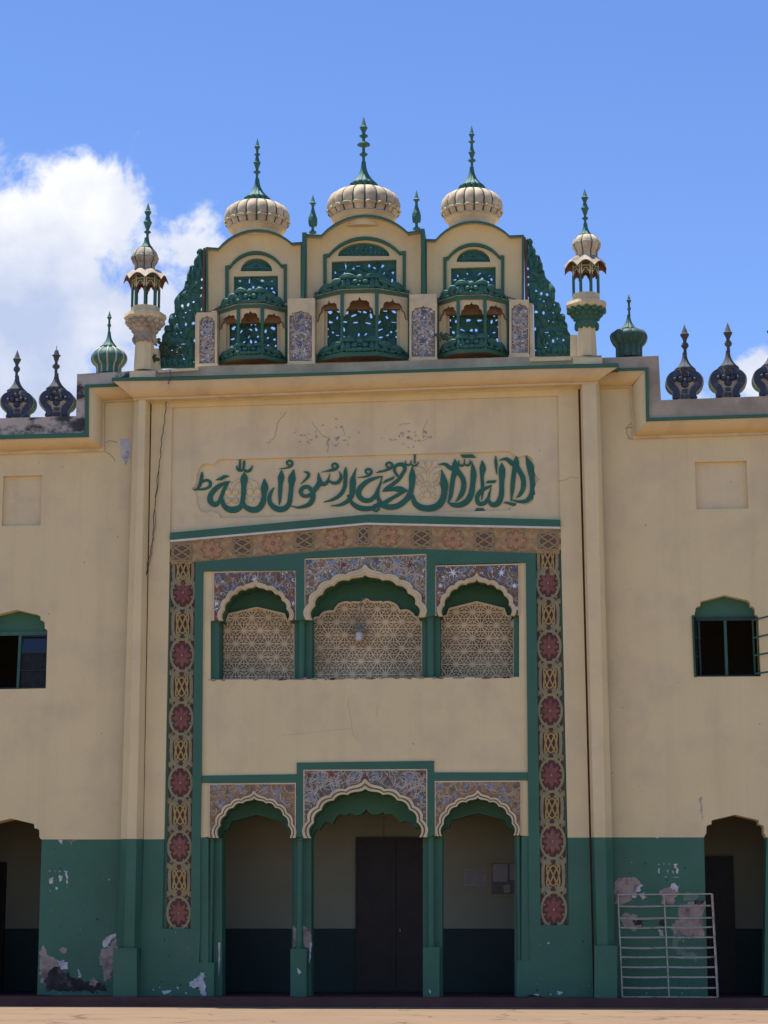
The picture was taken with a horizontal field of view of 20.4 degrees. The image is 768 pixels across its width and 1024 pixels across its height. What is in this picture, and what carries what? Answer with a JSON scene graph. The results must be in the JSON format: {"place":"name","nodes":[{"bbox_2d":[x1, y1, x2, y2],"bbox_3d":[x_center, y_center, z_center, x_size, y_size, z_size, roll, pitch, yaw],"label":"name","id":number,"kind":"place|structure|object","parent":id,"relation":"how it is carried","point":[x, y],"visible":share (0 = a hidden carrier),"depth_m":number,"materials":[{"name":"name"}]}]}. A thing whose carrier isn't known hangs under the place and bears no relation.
{"place":"outdoors","nodes":[
{"label":"outdoors","id":0,"kind":"place"},
{"bbox_2d":[0,1006,767,1023],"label":"ground","id":1,"kind":"structure","parent":0,"point":[234,1015],"depth_m":36.69,"materials":[{"name":"beige concrete"}]},
{"bbox_2d":[0,117,767,1007],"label":"mosque","id":2,"kind":"structure","parent":1,"relation":"on","point":[240,765],"depth_m":42.89,"materials":[{"name":"paint"}]},
{"bbox_2d":[0,862,6,990],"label":"door","id":3,"kind":"structure","parent":2,"relation":"in","point":[3,865],"depth_m":44.88,"materials":[{"name":"brown wood"}]},
{"bbox_2d":[0,611,46,688],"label":"window","id":4,"kind":"structure","parent":2,"relation":"in","point":[31,631],"depth_m":43.42,"materials":[{"name":"green paint"}]},
{"bbox_2d":[146,369,171,575],"bbox_3d":[-4.507,-0.593,43.193,0.778,4.564,0.306,-11,-15,44],"label":"cable","id":5,"kind":"object","parent":2,"relation":"hanging from","point":[157,487],"visible":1,"depth_m":43.27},
{"bbox_2d":[152,354,165,361],"bbox_3d":[-4.669,-3.206,43.877,0.342,0.263,0.141,-1,-11,4],"label":"weed","id":6,"kind":"object","parent":2,"relation":"on","point":[154,358],"visible":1,"depth_m":43.90,"materials":[{"name":"green plant"}]},
{"bbox_2d":[155,338,176,348],"bbox_3d":[-4.564,-3.510,44.133,0.528,0.252,0.180,-1,-11,4],"label":"weed","id":7,"kind":"object","parent":2,"relation":"attached to","point":[159,342],"visible":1,"depth_m":44.15,"materials":[{"name":"green plant"}]},
{"bbox_2d":[160,343,185,357],"bbox_3d":[-4.425,-3.335,44.103,0.655,0.326,0.164,-1,-11,4],"label":"weed","id":8,"kind":"object","parent":2,"relation":"attached to","point":[167,352],"visible":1,"depth_m":44.09,"materials":[{"name":"green plant"}]},
{"bbox_2d":[349,598,367,640],"bbox_3d":[-0.506,2.155,43.004,0.392,0.908,0.401,-1,-11,4],"label":"hanging lamp","id":9,"kind":"object","parent":2,"relation":"hanging from","point":[358,630],"visible":1,"depth_m":42.89,"materials":[{"name":"grey metal"}]},
{"bbox_2d":[355,837,422,991],"bbox_3d":[0.261,8.351,44.227,1.710,3.160,0.198,-1,-11,4],"label":"door","id":10,"kind":"structure","parent":2,"relation":"in","point":[389,870],"depth_m":44.20,"materials":[{"name":"brown wood"}]},
{"bbox_2d":[432,332,454,341],"bbox_3d":[1.223,-3.577,43.479,0.515,0.237,0.155,1,-11,-6],"label":"weed","id":11,"kind":"object","parent":2,"relation":"on","point":[445,336],"visible":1,"depth_m":43.49,"materials":[{"name":"green plant"}]},
{"bbox_2d":[464,869,475,885],"bbox_3d":[1.797,7.612,44.348,0.253,0.342,0.010,-1,-11,4],"label":"notice","id":12,"kind":"object","parent":2,"relation":"attached to","point":[469,877],"visible":1,"depth_m":44.34,"materials":[{"name":"paper"}]},
{"bbox_2d":[477,870,486,885],"bbox_3d":[2.039,7.612,44.329,0.218,0.323,0.010,-1,-11,4],"label":"notice","id":13,"kind":"object","parent":2,"relation":"attached to","point":[481,877],"visible":1,"depth_m":44.32,"materials":[{"name":"paper"}]},
{"bbox_2d":[488,859,514,896],"bbox_3d":[2.502,7.609,44.278,0.671,0.766,0.039,-1,-11,4],"label":"notice board","id":14,"kind":"object","parent":2,"relation":"attached to","point":[501,877],"visible":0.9,"depth_m":44.28,"materials":[{"name":"paper"}]},
{"bbox_2d":[617,893,718,997],"bbox_3d":[5.428,8.290,40.783,1.868,1.957,0.494,-1,-11,4],"label":"metal gate","id":15,"kind":"object","parent":2,"relation":"on","point":[695,957],"visible":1,"depth_m":40.73,"materials":[{"name":"metal"}]},
{"bbox_2d":[704,856,736,992],"bbox_3d":[6.532,8.468,43.760,1.349,2.752,0.090,-1,-11,4],"label":"door","id":16,"kind":"structure","parent":2,"relation":"in","point":[719,870],"depth_m":43.69,"materials":[{"name":"brown wood"}]},
{"bbox_2d":[692,597,767,676],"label":"window","id":17,"kind":"structure","parent":2,"relation":"in","point":[724,609],"depth_m":42.39,"materials":[{"name":"green paint"}]},
{"bbox_2d":[0,0,767,417],"label":"sky","id":18,"kind":"structure","parent":0,"point":[657,110],"materials":[{"name":"blue"}]}
]}

